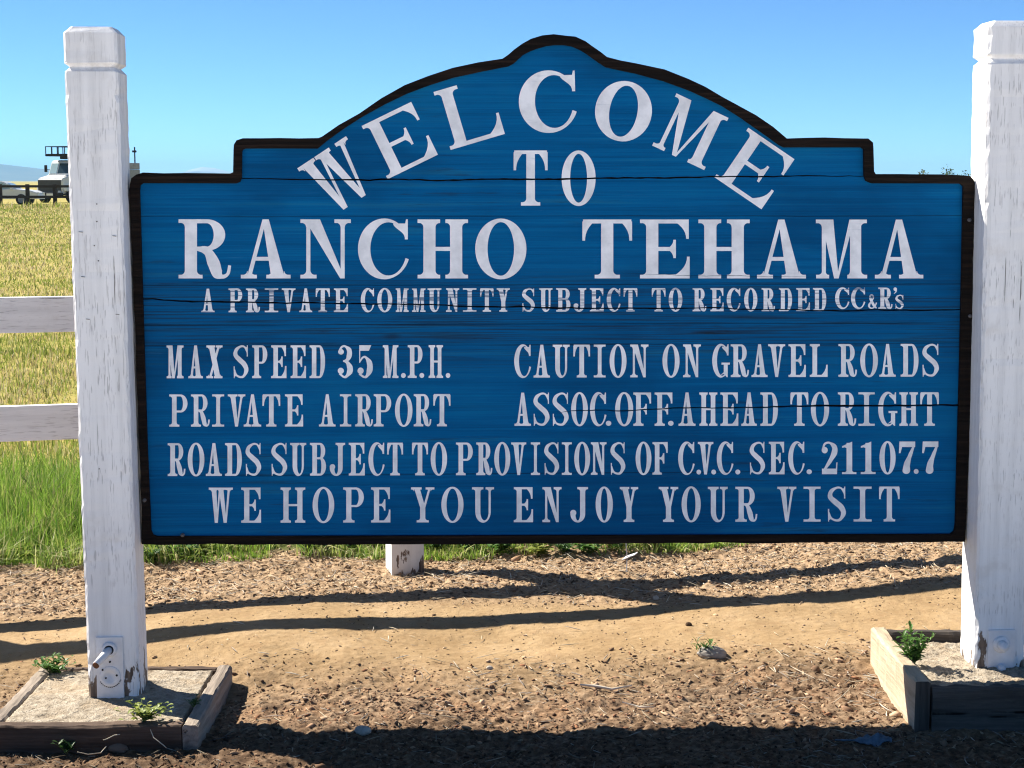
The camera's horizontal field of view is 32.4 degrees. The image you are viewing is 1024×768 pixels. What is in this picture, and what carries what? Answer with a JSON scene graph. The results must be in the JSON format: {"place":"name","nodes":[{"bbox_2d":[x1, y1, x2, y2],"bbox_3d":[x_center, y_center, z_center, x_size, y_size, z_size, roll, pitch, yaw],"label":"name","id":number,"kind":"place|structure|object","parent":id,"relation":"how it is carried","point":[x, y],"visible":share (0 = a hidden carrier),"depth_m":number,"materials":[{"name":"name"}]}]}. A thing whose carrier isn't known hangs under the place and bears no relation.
{"place":"outdoors","nodes":[
{"label":"outdoors","id":0,"kind":"place"},
{"bbox_2d":[0,164,49,180],"bbox_3d":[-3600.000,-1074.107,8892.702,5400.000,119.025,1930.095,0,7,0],"label":"hills","id":1,"kind":"structure","parent":0,"point":[13,173],"depth_m":8650.23,"materials":[{"name":"blue"}]},
{"bbox_2d":[0,200,79,509],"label":"meadow grass","id":2,"kind":"structure","parent":0,"point":[44,353],"depth_m":18.02,"materials":[{"name":"yellow plant"}]},
{"bbox_2d":[183,167,231,172],"bbox_3d":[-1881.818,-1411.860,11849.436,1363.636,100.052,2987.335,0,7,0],"label":"hills","id":3,"kind":"structure","parent":0,"point":[205,170],"depth_m":11834.47,"materials":[{"name":"blue"}]},
{"bbox_2d":[0,440,753,571],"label":"green grass","id":4,"kind":"structure","parent":0,"point":[49,499],"depth_m":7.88,"materials":[{"name":"green plant"}]},
{"bbox_2d":[0,181,1023,767],"bbox_3d":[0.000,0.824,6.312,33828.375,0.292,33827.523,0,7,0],"label":"ground","id":5,"kind":"structure","parent":0,"point":[282,633],"depth_m":5.86,"materials":[{"name":"soil"}]},
{"bbox_2d":[0,181,44,204],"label":"parked car","id":6,"kind":"object","parent":5,"relation":"on","point":[13,192],"visible":0.66,"depth_m":106.52,"materials":[{"name":"white paint"}]},
{"bbox_2d":[0,184,68,205],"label":"dark fence","id":7,"kind":"object","parent":5,"relation":"on","point":[27,187],"visible":0.09,"depth_m":99.27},
{"bbox_2d":[53,739,75,753],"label":"weed","id":8,"kind":"object","parent":5,"relation":"on","point":[67,747],"visible":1,"depth_m":4.95,"materials":[{"name":"green plant"}]},
{"bbox_2d":[37,146,139,202],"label":"bucket truck","id":9,"kind":"object","parent":5,"relation":"on","point":[58,173],"visible":0.38,"depth_m":115.06,"materials":[{"name":"white paint"}]},
{"bbox_2d":[0,665,231,753],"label":"post footing","id":10,"kind":"object","parent":5,"relation":"on","point":[42,709],"visible":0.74,"depth_m":5.11,"materials":[{"name":"concrete"}]},
{"bbox_2d":[31,652,75,672],"bbox_3d":[-1.438,0.880,5.523,0.140,0.064,0.132,0,7,0],"label":"weed","id":11,"kind":"object","parent":10,"relation":"on","point":[52,666],"visible":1,"depth_m":5.52,"materials":[{"name":"green plant"}]},
{"bbox_2d":[113,698,173,720],"bbox_3d":[-1.054,0.932,5.013,0.182,0.052,0.126,-4,8,-33],"label":"weed","id":12,"kind":"object","parent":10,"relation":"on","point":[146,713],"visible":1,"depth_m":5.00,"materials":[{"name":"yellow plant"}]},
{"bbox_2d":[185,692,200,706],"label":"weed","id":13,"kind":"object","parent":10,"relation":"on","point":[193,701],"visible":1,"depth_m":5.15,"materials":[{"name":"green plant"}]},
{"bbox_2d":[108,743,128,752],"bbox_3d":[-1.113,1.030,4.978,0.060,0.030,0.029,6,7,9],"label":"stone","id":14,"kind":"object","parent":5,"relation":"on","point":[118,748],"visible":1,"depth_m":4.97,"materials":[{"name":"grey stone"}]},
{"bbox_2d":[143,545,172,561],"bbox_3d":[-1.498,0.702,7.321,0.158,0.080,0.175,2,7,15],"label":"weed","id":15,"kind":"object","parent":5,"relation":"on","point":[154,551],"visible":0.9,"depth_m":7.29,"materials":[{"name":"green plant"}]},
{"bbox_2d":[151,545,183,556],"bbox_3d":[-1.438,0.696,7.363,0.164,0.084,0.130,-1,7,-10],"label":"weed","id":16,"kind":"object","parent":5,"relation":"on","point":[171,551],"visible":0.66,"depth_m":7.34,"materials":[{"name":"green plant"}]},
{"bbox_2d":[163,544,199,555],"bbox_3d":[-1.356,0.685,7.403,0.169,0.094,0.203,3,7,25],"label":"weed","id":17,"kind":"object","parent":5,"relation":"on","point":[195,546],"visible":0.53,"depth_m":7.38,"materials":[{"name":"green plant"}]},
{"bbox_2d":[197,544,217,553],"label":"weed","id":18,"kind":"object","parent":5,"relation":"on","point":[205,546],"visible":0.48,"depth_m":7.47,"materials":[{"name":"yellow plant"}]},
{"bbox_2d":[0,296,423,574],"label":"ranch fence","id":19,"kind":"object","parent":5,"relation":"on","point":[38,314],"depth_m":6.64,"materials":[{"name":"white wood"}]},
{"bbox_2d":[294,544,321,550],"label":"weed","id":20,"kind":"object","parent":5,"relation":"on","point":[316,548],"visible":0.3,"depth_m":7.41,"materials":[{"name":"green plant"}]},
{"bbox_2d":[354,725,370,735],"bbox_3d":[-0.428,0.996,5.054,0.050,0.031,0.041,4,6,-5],"label":"stone","id":21,"kind":"object","parent":5,"relation":"on","point":[362,730],"visible":1,"depth_m":5.04,"materials":[{"name":"grey stone"}]},
{"bbox_2d":[426,544,448,549],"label":"weed","id":22,"kind":"object","parent":5,"relation":"on","point":[435,546],"visible":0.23,"depth_m":7.53,"materials":[{"name":"green plant"}]},
{"bbox_2d":[460,544,480,550],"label":"weed","id":23,"kind":"object","parent":5,"relation":"on","point":[471,546],"visible":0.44,"depth_m":7.52,"materials":[{"name":"green plant"}]},
{"bbox_2d":[2,576,959,726],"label":"chips","id":24,"kind":"object","parent":5,"relation":"on","point":[490,633],"visible":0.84,"depth_m":6.07,"materials":[{"name":"wood"}]},
{"bbox_2d":[0,542,962,622],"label":"soil clods","id":25,"kind":"object","parent":5,"relation":"on","point":[374,583],"visible":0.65,"depth_m":6.96,"materials":[{"name":"brown soil"}]},
{"bbox_2d":[0,542,962,614],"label":"dry straw","id":26,"kind":"object","parent":5,"relation":"on","point":[471,574],"visible":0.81,"depth_m":6.99,"materials":[{"name":"plant"}]},
{"bbox_2d":[5,582,961,709],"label":"pebbles","id":27,"kind":"object","parent":5,"relation":"on","point":[483,626],"visible":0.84,"depth_m":6.11,"materials":[{"name":"stone"}]},
{"bbox_2d":[486,544,512,552],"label":"weed","id":28,"kind":"object","parent":5,"relation":"on","point":[499,547],"visible":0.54,"depth_m":7.49,"materials":[{"name":"green plant"}]},
{"bbox_2d":[3,544,1011,767],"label":"soil clods","id":29,"kind":"object","parent":5,"relation":"on","point":[316,764],"visible":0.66,"depth_m":5.39,"materials":[{"name":"brown soil"}]},
{"bbox_2d":[0,638,1023,767],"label":"soil clods","id":30,"kind":"object","parent":5,"relation":"on","point":[508,750],"visible":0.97,"depth_m":5.17,"materials":[{"name":"brown soil"}]},
{"bbox_2d":[0,621,1023,767],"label":"dry straw","id":31,"kind":"object","parent":5,"relation":"on","point":[837,756],"visible":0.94,"depth_m":5.26,"materials":[{"name":"plant"}]},
{"bbox_2d":[515,543,554,556],"bbox_3d":[0.104,0.684,7.456,0.207,0.101,0.184,-2,7,-19],"label":"weed","id":32,"kind":"object","parent":5,"relation":"on","point":[539,548],"visible":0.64,"depth_m":7.44,"materials":[{"name":"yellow plant"}]},
{"bbox_2d":[63,21,1023,697],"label":"welcome sign","id":33,"kind":"object","parent":5,"relation":"on","point":[553,289],"visible":1,"depth_m":5.27,"materials":[{"name":"blue paint"}]},
{"bbox_2d":[546,543,573,553],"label":"weed","id":34,"kind":"object","parent":5,"relation":"on","point":[563,548],"visible":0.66,"depth_m":7.45,"materials":[{"name":"green plant"}]},
{"bbox_2d":[567,543,601,554],"bbox_3d":[0.323,0.687,7.438,0.176,0.070,0.153,1,7,12],"label":"weed","id":35,"kind":"object","parent":5,"relation":"on","point":[587,548],"visible":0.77,"depth_m":7.42,"materials":[{"name":"green plant"}]},
{"bbox_2d":[580,684,631,689],"bbox_3d":[0.295,0.952,5.527,0.165,0.013,0.030,1,7,4],"label":"stick","id":36,"kind":"object","parent":5,"relation":"on","point":[599,686],"visible":1,"depth_m":5.52,"materials":[{"name":"beige wood"}]},
{"bbox_2d":[610,543,627,550],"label":"weed","id":37,"kind":"object","parent":5,"relation":"on","point":[616,546],"visible":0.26,"depth_m":7.47,"materials":[{"name":"green plant"}]},
{"bbox_2d":[621,543,637,570],"bbox_3d":[0.466,0.692,6.976,0.065,0.210,0.018,0,7,2],"label":"wire stake","id":38,"kind":"object","parent":5,"relation":"on","point":[628,556],"visible":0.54,"depth_m":6.98,"materials":[{"name":"white metal"}]},
{"bbox_2d":[622,702,653,707],"bbox_3d":[0.378,0.978,5.355,0.112,0.008,0.030,4,8,33],"label":"stick","id":39,"kind":"object","parent":5,"relation":"on","point":[638,706],"visible":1,"depth_m":5.34,"materials":[{"name":"beige wood"}]},
{"bbox_2d":[638,543,663,549],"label":"weed","id":40,"kind":"object","parent":5,"relation":"on","point":[654,544],"visible":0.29,"depth_m":7.57,"materials":[{"name":"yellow plant"}]},
{"bbox_2d":[691,637,716,649],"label":"weed","id":41,"kind":"object","parent":5,"relation":"on","point":[710,641],"visible":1,"depth_m":5.79,"materials":[{"name":"green plant"}]},
{"bbox_2d":[697,646,726,658],"bbox_3d":[0.658,0.885,5.796,0.099,0.047,0.072,6,7,8],"label":"stone","id":42,"kind":"object","parent":5,"relation":"on","point":[716,652],"visible":1,"depth_m":5.77,"materials":[{"name":"grey stone"}]},
{"bbox_2d":[791,638,886,715],"bbox_3d":[1.036,0.923,5.582,0.278,0.067,0.656,0,7,0],"label":"dry straw","id":43,"kind":"object","parent":5,"relation":"on","point":[834,677],"visible":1,"depth_m":5.51,"materials":[{"name":"plant"}]},
{"bbox_2d":[835,733,891,746],"bbox_3d":[0.998,1.010,4.999,0.156,0.041,0.054,0,7,0],"label":"rag","id":44,"kind":"object","parent":5,"relation":"on","point":[877,739],"visible":1,"depth_m":4.99,"materials":[{"name":"blue fabric"}]},
{"bbox_2d":[870,627,1023,731],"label":"post footing","id":45,"kind":"object","parent":5,"relation":"on","point":[943,684],"visible":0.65,"depth_m":5.19,"materials":[{"name":"wood"}]},
{"bbox_2d":[892,621,935,663],"bbox_3d":[1.220,0.798,5.372,0.102,0.132,0.135,6,9,41],"label":"weed","id":46,"kind":"object","parent":45,"relation":"on","point":[913,653],"visible":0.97,"depth_m":5.38,"materials":[{"name":"green plant"}]},
{"bbox_2d":[941,164,970,175],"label":"shrub","id":47,"kind":"object","parent":5,"relation":"on","point":[947,173],"visible":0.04,"depth_m":59.58,"materials":[{"name":"green plant"}]},
{"bbox_2d":[0,0,1023,175],"label":"sky","id":48,"kind":"structure","parent":0,"point":[204,76],"materials":[{"name":"blue"}]}
]}

